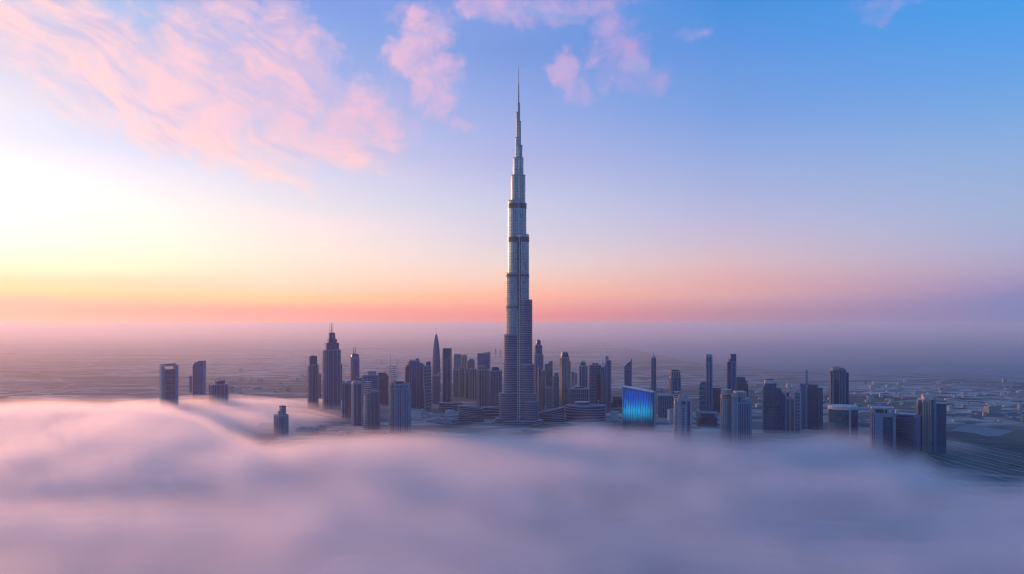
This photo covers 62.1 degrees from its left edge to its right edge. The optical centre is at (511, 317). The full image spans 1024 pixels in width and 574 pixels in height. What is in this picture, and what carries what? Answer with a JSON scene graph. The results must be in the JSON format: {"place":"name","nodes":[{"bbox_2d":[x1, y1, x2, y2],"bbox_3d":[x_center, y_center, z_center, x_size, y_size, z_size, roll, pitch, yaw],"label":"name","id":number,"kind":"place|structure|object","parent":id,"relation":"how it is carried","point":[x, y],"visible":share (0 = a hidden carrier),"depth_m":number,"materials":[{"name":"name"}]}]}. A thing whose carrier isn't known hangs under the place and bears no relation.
{"place":"outdoors","nodes":[
{"label":"outdoors","id":0,"kind":"place"},
{"bbox_2d":[15,387,94,389],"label":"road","id":1,"kind":"structure","parent":0,"point":[59,388],"depth_m":2898.25,"materials":[{"name":"grey asphalt"}]},
{"bbox_2d":[0,390,129,396],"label":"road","id":2,"kind":"structure","parent":0,"point":[66,393],"depth_m":2744.76,"materials":[{"name":"grey asphalt"}]},
{"bbox_2d":[240,423,349,428],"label":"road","id":3,"kind":"structure","parent":0,"point":[303,423],"depth_m":1918.95,"materials":[{"name":"grey asphalt"}]},
{"bbox_2d":[250,427,353,435],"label":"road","id":4,"kind":"structure","parent":0,"point":[295,429],"depth_m":1834.08,"materials":[{"name":"grey asphalt"}]},
{"bbox_2d":[0,325,1023,573],"bbox_3d":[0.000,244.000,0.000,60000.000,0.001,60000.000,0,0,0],"label":"ground","id":5,"kind":"structure","parent":0,"point":[126,475],"depth_m":1292.22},
{"bbox_2d":[159,363,177,410],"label":"office tower","id":6,"kind":"structure","parent":5,"relation":"on","point":[168,389],"depth_m":2252.96,"materials":[{"name":"grey glass"}]},
{"bbox_2d":[189,376,191,392],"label":"slab tower","id":7,"kind":"structure","parent":5,"relation":"on","point":[190,384],"depth_m":2780.30,"materials":[{"name":"concrete"}]},
{"bbox_2d":[193,360,205,399],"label":"curved tower","id":8,"kind":"structure","parent":5,"relation":"on","point":[199,380],"depth_m":2521.19,"materials":[{"name":"grey glass"}]},
{"bbox_2d":[209,380,228,406],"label":"squat tower","id":9,"kind":"structure","parent":5,"relation":"on","point":[219,393],"depth_m":2334.67,"materials":[{"name":"grey glass"}]},
{"bbox_2d":[236,387,241,392],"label":"house","id":10,"kind":"structure","parent":5,"relation":"on","point":[238,390],"depth_m":2771.38,"materials":[{"name":"grey concrete"}]},
{"bbox_2d":[259,422,273,428],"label":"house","id":11,"kind":"structure","parent":5,"relation":"on","point":[266,425],"depth_m":1874.95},
{"bbox_2d":[274,405,288,436],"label":"residential tower","id":12,"kind":"structure","parent":5,"relation":"on","point":[281,423],"depth_m":1748.36,"materials":[{"name":"stone"}]},
{"bbox_2d":[296,426,318,431],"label":"house","id":13,"kind":"structure","parent":5,"relation":"on","point":[306,429],"depth_m":1822.19,"materials":[{"name":"concrete"}]},
{"bbox_2d":[307,355,318,408],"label":"ribbed tower","id":14,"kind":"structure","parent":5,"relation":"on","point":[312,384],"depth_m":2291.74,"materials":[{"name":"grey glass"}]},
{"bbox_2d":[319,373,320,397],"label":"pencil tower","id":15,"kind":"structure","parent":5,"relation":"on","point":[319,385],"depth_m":2600.62,"materials":[{"name":"concrete"}]},
{"bbox_2d":[319,425,325,432],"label":"house","id":16,"kind":"structure","parent":5,"relation":"on","point":[322,428],"depth_m":1798.85,"materials":[{"name":"grey"}]},
{"bbox_2d":[322,323,340,409],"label":"stepped tower","id":17,"kind":"structure","parent":5,"relation":"on","point":[331,393],"depth_m":2262.80,"materials":[{"name":"grey glass"}]},
{"bbox_2d":[341,364,341,401],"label":"slab tower","id":18,"kind":"structure","parent":5,"relation":"on","point":[341,382],"depth_m":2480.87,"materials":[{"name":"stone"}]},
{"bbox_2d":[339,430,346,434],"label":"house","id":19,"kind":"structure","parent":5,"relation":"on","point":[341,432],"depth_m":1779.44,"materials":[{"name":"grey concrete"}]},
{"bbox_2d":[342,381,350,417],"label":"skyscraper","id":20,"kind":"structure","parent":5,"relation":"on","point":[346,399],"depth_m":2079.89,"materials":[{"name":"grey glass"}]},
{"bbox_2d":[350,347,359,381],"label":"domed tower","id":21,"kind":"structure","parent":5,"relation":"on","point":[354,366],"depth_m":2563.42,"materials":[{"name":"grey glass"}]},
{"bbox_2d":[351,380,362,425],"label":"residential tower","id":22,"kind":"structure","parent":5,"relation":"on","point":[356,403],"depth_m":1926.52,"materials":[{"name":"grey glass"}]},
{"bbox_2d":[356,371,378,410],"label":"hotel block","id":23,"kind":"structure","parent":5,"relation":"on","point":[373,376],"depth_m":2231.97,"materials":[{"name":"grey glass"}]},
{"bbox_2d":[364,381,379,429],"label":"residential tower","id":24,"kind":"structure","parent":5,"relation":"on","point":[371,409],"depth_m":1852.18,"materials":[{"name":"grey glass"}]},
{"bbox_2d":[377,372,388,406],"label":"chamfered tower","id":25,"kind":"structure","parent":5,"relation":"on","point":[383,386],"depth_m":2330.68,"materials":[{"name":"grey glass"}]},
{"bbox_2d":[388,366,410,433],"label":"residential tower","id":26,"kind":"structure","parent":5,"relation":"on","point":[399,398],"depth_m":1797.34,"materials":[{"name":"grey glass"}]},
{"bbox_2d":[404,358,419,406],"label":"glass tower","id":27,"kind":"structure","parent":5,"relation":"on","point":[411,372],"depth_m":2331.91,"materials":[{"name":"glass"}]},
{"bbox_2d":[411,411,420,418],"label":"house","id":28,"kind":"structure","parent":5,"relation":"on","point":[416,415],"depth_m":2057.76,"materials":[{"name":"grey"}]},
{"bbox_2d":[411,409,425,413],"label":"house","id":29,"kind":"structure","parent":5,"relation":"on","point":[420,410],"depth_m":2170.39,"materials":[{"name":"grey"}]},
{"bbox_2d":[419,363,424,407],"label":"dark tower","id":30,"kind":"structure","parent":5,"relation":"on","point":[421,395],"depth_m":2299.89,"materials":[{"name":"grey glass"}]},
{"bbox_2d":[423,361,431,410],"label":"wavy tower","id":31,"kind":"structure","parent":5,"relation":"on","point":[427,378],"depth_m":2240.04,"materials":[{"name":"grey glass"}]},
{"bbox_2d":[427,413,444,417],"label":"house","id":32,"kind":"structure","parent":5,"relation":"on","point":[432,415],"depth_m":2073.10,"materials":[{"name":"grey concrete"}]},
{"bbox_2d":[432,334,440,392],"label":"bullet tower","id":33,"kind":"structure","parent":5,"relation":"on","point":[436,362],"depth_m":2757.02,"materials":[{"name":"stone"}]},
{"bbox_2d":[433,372,439,403],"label":"residential block","id":34,"kind":"structure","parent":5,"relation":"on","point":[436,389],"depth_m":2419.84,"materials":[{"name":"grey concrete"}]},
{"bbox_2d":[431,417,455,422],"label":"house","id":35,"kind":"structure","parent":5,"relation":"on","point":[442,420],"depth_m":1974.36,"materials":[{"name":"concrete"}]},
{"bbox_2d":[442,348,451,401],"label":"slab tower","id":36,"kind":"structure","parent":5,"relation":"on","point":[446,374],"depth_m":2420.03,"materials":[{"name":"grey glass"}]},
{"bbox_2d":[438,402,462,410],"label":"ribbed hall","id":37,"kind":"structure","parent":5,"relation":"on","point":[446,406],"depth_m":2242.42,"materials":[{"name":"grey glass"}]},
{"bbox_2d":[446,410,454,413],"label":"house","id":38,"kind":"structure","parent":5,"relation":"on","point":[450,411],"depth_m":2164.53,"materials":[{"name":"grey"}]},
{"bbox_2d":[453,369,458,396],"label":"ribbed block","id":39,"kind":"structure","parent":5,"relation":"on","point":[455,382],"depth_m":2619.82,"materials":[{"name":"stone"}]},
{"bbox_2d":[454,354,460,368],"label":"hazy tower","id":40,"kind":"structure","parent":5,"relation":"on","point":[457,361],"depth_m":3150.08,"materials":[{"name":"stone"}]},
{"bbox_2d":[459,366,464,395],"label":"ribbed block","id":41,"kind":"structure","parent":5,"relation":"on","point":[461,379],"depth_m":2659.71,"materials":[{"name":"concrete"}]},
{"bbox_2d":[461,355,466,370],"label":"hazy tower","id":42,"kind":"structure","parent":5,"relation":"on","point":[463,360],"depth_m":3249.85,"materials":[{"name":"stone"}]},
{"bbox_2d":[464,370,468,397],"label":"ribbed block","id":43,"kind":"structure","parent":5,"relation":"on","point":[466,383],"depth_m":2599.91,"materials":[{"name":"grey glass"}]},
{"bbox_2d":[457,405,483,421],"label":"strip clad hall","id":44,"kind":"structure","parent":5,"relation":"on","point":[468,413],"depth_m":1987.74,"materials":[{"name":"grey glass"}]},
{"bbox_2d":[467,359,474,370],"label":"domed tower","id":45,"kind":"structure","parent":5,"relation":"on","point":[470,363],"depth_m":3000.24,"materials":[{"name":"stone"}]},
{"bbox_2d":[469,367,476,398],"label":"ribbed block","id":46,"kind":"structure","parent":5,"relation":"on","point":[472,382],"depth_m":2559.75,"materials":[{"name":"stone"}]},
{"bbox_2d":[476,365,488,406],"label":"pinstriped tower","id":47,"kind":"structure","parent":5,"relation":"on","point":[482,385],"depth_m":2300.35,"materials":[{"name":"grey glass"}]},
{"bbox_2d":[477,351,489,369],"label":"slope roofed tower","id":48,"kind":"structure","parent":5,"relation":"on","point":[483,359],"depth_m":2699.83,"materials":[{"name":"grey glass"}]},
{"bbox_2d":[481,406,498,418],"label":"banded mall","id":49,"kind":"structure","parent":5,"relation":"on","point":[491,412],"depth_m":2061.42,"materials":[{"name":"grey glass"}]},
{"bbox_2d":[489,367,501,405],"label":"pinstriped tower","id":50,"kind":"structure","parent":5,"relation":"on","point":[495,381],"depth_m":2220.40,"materials":[{"name":"grey glass"}]},
{"bbox_2d":[490,67,545,425],"bbox_3d":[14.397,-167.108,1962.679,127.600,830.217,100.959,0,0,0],"label":"supertall tower","id":51,"kind":"structure","parent":5,"relation":"on","point":[518,403],"depth_m":1937.55,"materials":[{"name":"silver metal"}]},
{"bbox_2d":[534,340,542,398],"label":"crowned tower","id":52,"kind":"structure","parent":5,"relation":"on","point":[538,358],"depth_m":2560.37,"materials":[{"name":"grey glass"}]},
{"bbox_2d":[538,368,545,411],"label":"ribbed tower","id":53,"kind":"structure","parent":5,"relation":"on","point":[541,386],"depth_m":2210.16,"materials":[{"name":"grey glass"}]},
{"bbox_2d":[545,361,552,386],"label":"green slab tower","id":54,"kind":"structure","parent":5,"relation":"on","point":[549,373],"depth_m":2500.10,"materials":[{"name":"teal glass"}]},
{"bbox_2d":[545,387,552,408],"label":"block","id":55,"kind":"structure","parent":5,"relation":"on","point":[548,397],"depth_m":2179.75,"materials":[{"name":"concrete"}]},
{"bbox_2d":[538,406,564,421],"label":"oval mall","id":56,"kind":"structure","parent":5,"relation":"on","point":[553,415],"depth_m":1992.82,"materials":[{"name":"grey glass"}]},
{"bbox_2d":[553,373,558,407],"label":"hazy tower","id":57,"kind":"structure","parent":5,"relation":"on","point":[555,390],"depth_m":2299.97,"materials":[{"name":"grey concrete"}]},
{"bbox_2d":[560,352,569,412],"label":"ornate tower","id":58,"kind":"structure","parent":5,"relation":"on","point":[564,377],"depth_m":2189.53,"materials":[{"name":"stone"}]},
{"bbox_2d":[571,371,574,386],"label":"hazy tower","id":59,"kind":"structure","parent":5,"relation":"on","point":[572,378],"depth_m":2999.77,"materials":[{"name":"concrete"}]},
{"bbox_2d":[569,387,588,403],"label":"colonnaded block","id":60,"kind":"structure","parent":5,"relation":"on","point":[578,393],"depth_m":2160.11,"materials":[{"name":"grey glass"}]},
{"bbox_2d":[579,360,587,387],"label":"step shouldered tower","id":61,"kind":"structure","parent":5,"relation":"on","point":[583,374],"depth_m":2480.02,"materials":[{"name":"grey glass"}]},
{"bbox_2d":[565,400,605,421],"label":"oval mall","id":62,"kind":"structure","parent":5,"relation":"on","point":[582,411],"depth_m":2005.76,"materials":[{"name":"grey glass"}]},
{"bbox_2d":[588,360,600,403],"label":"grid tower","id":63,"kind":"structure","parent":5,"relation":"on","point":[594,378],"depth_m":2299.40,"materials":[{"name":"stone"}]},
{"bbox_2d":[601,355,610,408],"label":"spiky tower","id":64,"kind":"structure","parent":5,"relation":"on","point":[606,384],"depth_m":2280.03,"materials":[{"name":"grey glass"}]},
{"bbox_2d":[611,411,617,419],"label":"house","id":65,"kind":"structure","parent":5,"relation":"on","point":[614,415],"depth_m":2029.49,"materials":[{"name":"grey"}]},
{"bbox_2d":[611,396,621,406],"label":"block","id":66,"kind":"structure","parent":5,"relation":"on","point":[617,401],"depth_m":2330.18,"materials":[{"name":"grey glass"}]},
{"bbox_2d":[624,358,631,386],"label":"slant topped tower","id":67,"kind":"structure","parent":5,"relation":"on","point":[628,374],"depth_m":2249.94,"materials":[{"name":"stone"}]},
{"bbox_2d":[622,385,655,430],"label":"screen building","id":68,"kind":"structure","parent":5,"relation":"on","point":[638,409],"depth_m":1840.03,"materials":[{"name":"blue glass"}]},
{"bbox_2d":[651,351,655,390],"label":"slim tower","id":69,"kind":"structure","parent":5,"relation":"on","point":[653,372],"depth_m":2381.08,"materials":[{"name":"blue glass"}]},
{"bbox_2d":[646,387,663,390],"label":"house","id":70,"kind":"structure","parent":5,"relation":"on","point":[657,389],"depth_m":2849.43,"materials":[{"name":"concrete"}]},
{"bbox_2d":[658,394,673,417],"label":"block","id":71,"kind":"structure","parent":5,"relation":"on","point":[665,402],"depth_m":2080.22,"materials":[{"name":"grey glass"}]},
{"bbox_2d":[667,409,673,420],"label":"house","id":72,"kind":"structure","parent":5,"relation":"on","point":[670,414],"depth_m":2013.40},
{"bbox_2d":[669,370,680,397],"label":"crowned tower","id":73,"kind":"structure","parent":5,"relation":"on","point":[675,380],"depth_m":2259.87,"materials":[{"name":"grey glass"}]},
{"bbox_2d":[674,391,691,446],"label":"residential tower","id":74,"kind":"structure","parent":5,"relation":"on","point":[682,420],"depth_m":1610.00,"materials":[{"name":"grey glass"}]},
{"bbox_2d":[699,380,705,410],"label":"rounded tower","id":75,"kind":"structure","parent":5,"relation":"on","point":[702,397],"depth_m":2120.45,"materials":[{"name":"grey glass"}]},
{"bbox_2d":[692,409,717,426],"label":"building","id":76,"kind":"structure","parent":5,"relation":"on","point":[705,419],"depth_m":1901.34,"materials":[{"name":"grey glass"}]},
{"bbox_2d":[705,354,712,411],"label":"slender tower","id":77,"kind":"structure","parent":5,"relation":"on","point":[709,378],"depth_m":2139.82,"materials":[{"name":"grey glass"}]},
{"bbox_2d":[713,387,720,411],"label":"block","id":78,"kind":"structure","parent":5,"relation":"on","point":[716,398],"depth_m":2199.91,"materials":[{"name":"grey glass"}]},
{"bbox_2d":[726,354,735,393],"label":"stepped tower","id":79,"kind":"structure","parent":5,"relation":"on","point":[731,373],"depth_m":2150.23,"materials":[{"name":"grey glass"}]},
{"bbox_2d":[720,389,751,447],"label":"apartment cluster","id":80,"kind":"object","parent":5,"relation":"on","point":[735,419],"visible":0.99,"depth_m":1599.86,"materials":[{"name":"grey glass"}]},
{"bbox_2d":[736,377,747,396],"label":"terraced tower","id":81,"kind":"structure","parent":5,"relation":"on","point":[741,384],"depth_m":2260.82,"materials":[{"name":"grey glass"}]},
{"bbox_2d":[748,389,754,395],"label":"house","id":82,"kind":"structure","parent":5,"relation":"on","point":[751,391],"depth_m":2680.22,"materials":[{"name":"grey concrete"}]},
{"bbox_2d":[762,379,781,432],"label":"banded tower","id":83,"kind":"structure","parent":5,"relation":"on","point":[771,407],"depth_m":1801.29,"materials":[{"name":"grey glass"}]},
{"bbox_2d":[781,389,801,433],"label":"slant roofed block","id":84,"kind":"structure","parent":5,"relation":"on","point":[791,416],"depth_m":1801.80,"materials":[{"name":"grey glass"}]},
{"bbox_2d":[800,370,822,429],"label":"mast tower","id":85,"kind":"structure","parent":5,"relation":"on","point":[812,406],"depth_m":1860.86,"materials":[{"name":"grey glass"}]},
{"bbox_2d":[829,366,848,404],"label":"crowned tower","id":86,"kind":"structure","parent":5,"relation":"on","point":[838,384],"depth_m":1961.71,"materials":[{"name":"grey glass"}]},
{"bbox_2d":[828,404,857,444],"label":"drum building","id":87,"kind":"structure","parent":5,"relation":"on","point":[842,423],"depth_m":1643.94,"materials":[{"name":"grey glass"}]},
{"bbox_2d":[870,406,895,456],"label":"framed block","id":88,"kind":"structure","parent":5,"relation":"on","point":[882,430],"depth_m":1500.10,"materials":[{"name":"stone"}]},
{"bbox_2d":[896,413,920,454],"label":"floor banded block","id":89,"kind":"structure","parent":5,"relation":"on","point":[908,433],"depth_m":1520.19,"materials":[{"name":"grey glass"}]},
{"bbox_2d":[916,394,945,452],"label":"residential tower","id":90,"kind":"structure","parent":5,"relation":"on","point":[930,410],"depth_m":1540.00,"materials":[{"name":"grey glass"}]},
{"bbox_2d":[947,405,952,410],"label":"house","id":91,"kind":"structure","parent":5,"relation":"on","point":[949,407],"depth_m":2228.34,"materials":[{"name":"beige concrete"}]},
{"bbox_2d":[934,453,1023,475],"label":"motorway","id":92,"kind":"structure","parent":5,"relation":"on","point":[979,464],"depth_m":1414.08,"materials":[{"name":"grey asphalt"}]},
{"bbox_2d":[946,450,1023,469],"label":"motorway","id":93,"kind":"structure","parent":5,"relation":"on","point":[984,460],"depth_m":1453.89,"materials":[{"name":"grey asphalt"}]},
{"bbox_2d":[946,437,1023,454],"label":"motorway","id":94,"kind":"structure","parent":5,"relation":"on","point":[985,446],"depth_m":1612.69,"materials":[{"name":"grey asphalt"}]},
{"bbox_2d":[946,441,1023,459],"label":"motorway","id":95,"kind":"structure","parent":5,"relation":"on","point":[985,450],"depth_m":1552.16,"materials":[{"name":"grey asphalt"}]},
{"bbox_2d":[946,445,1023,464],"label":"motorway","id":96,"kind":"structure","parent":5,"relation":"on","point":[985,455],"depth_m":1506.89,"materials":[{"name":"grey asphalt"}]},
{"bbox_2d":[984,405,1000,412],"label":"house","id":97,"kind":"structure","parent":5,"relation":"on","point":[992,409],"depth_m":2177.81,"materials":[{"name":"grey concrete"}]},
{"bbox_2d":[1017,404,1022,409],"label":"house","id":98,"kind":"structure","parent":5,"relation":"on","point":[1019,406],"depth_m":2256.15,"materials":[{"name":"beige concrete"}]},
{"bbox_2d":[0,0,1023,325],"label":"sky","id":99,"kind":"structure","parent":0,"point":[163,162],"materials":[{"name":"blue"}]},
{"bbox_2d":[546,417,695,424],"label":"road","id":100,"kind":"structure","parent":0,"point":[595,424],"depth_m":1945.86,"materials":[{"name":"grey asphalt"}]},
{"bbox_2d":[550,326,1023,382],"bbox_3d":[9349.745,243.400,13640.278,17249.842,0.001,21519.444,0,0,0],"label":"sea","id":101,"kind":"structure","parent":0,"point":[963,352],"depth_m":7259.43,"materials":[{"name":"liquid"}]},
{"bbox_2d":[852,398,913,407],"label":"park","id":102,"kind":"structure","parent":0,"point":[893,404],"depth_m":2424.55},
{"bbox_2d":[919,455,1022,483],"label":"service road","id":103,"kind":"structure","parent":0,"point":[971,470],"depth_m":1358.33,"materials":[{"name":"grey asphalt"}]},
{"bbox_2d":[921,452,1021,478],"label":"service road","id":104,"kind":"structure","parent":0,"point":[973,466],"depth_m":1399.71,"materials":[{"name":"grey asphalt"}]},
{"bbox_2d":[951,426,1014,435],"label":"pond","id":105,"kind":"structure","parent":0,"point":[985,431],"depth_m":1841.67,"materials":[{"name":"liquid"}]},
{"bbox_2d":[946,440,1023,457],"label":"service road","id":106,"kind":"structure","parent":0,"point":[984,448],"depth_m":1587.91,"materials":[{"name":"grey asphalt"}]},
{"bbox_2d":[948,448,1021,465],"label":"service road","id":107,"kind":"structure","parent":0,"point":[985,457],"depth_m":1485.22,"materials":[{"name":"grey asphalt"}]},
{"bbox_2d":[948,453,1022,471],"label":"service road","id":108,"kind":"structure","parent":0,"point":[984,462],"depth_m":1433.71,"materials":[{"name":"grey asphalt"}]},
{"bbox_2d":[948,444,1023,461],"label":"service road","id":109,"kind":"structure","parent":0,"point":[984,452],"depth_m":1540.56,"materials":[{"name":"grey asphalt"}]},
{"bbox_2d":[990,429,1023,444],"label":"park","id":110,"kind":"structure","parent":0,"point":[1015,437],"depth_m":1720.32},
{"bbox_2d":[996,394,1023,398],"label":"shore","id":111,"kind":"structure","parent":0,"point":[1010,396],"depth_m":2622.21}
]}

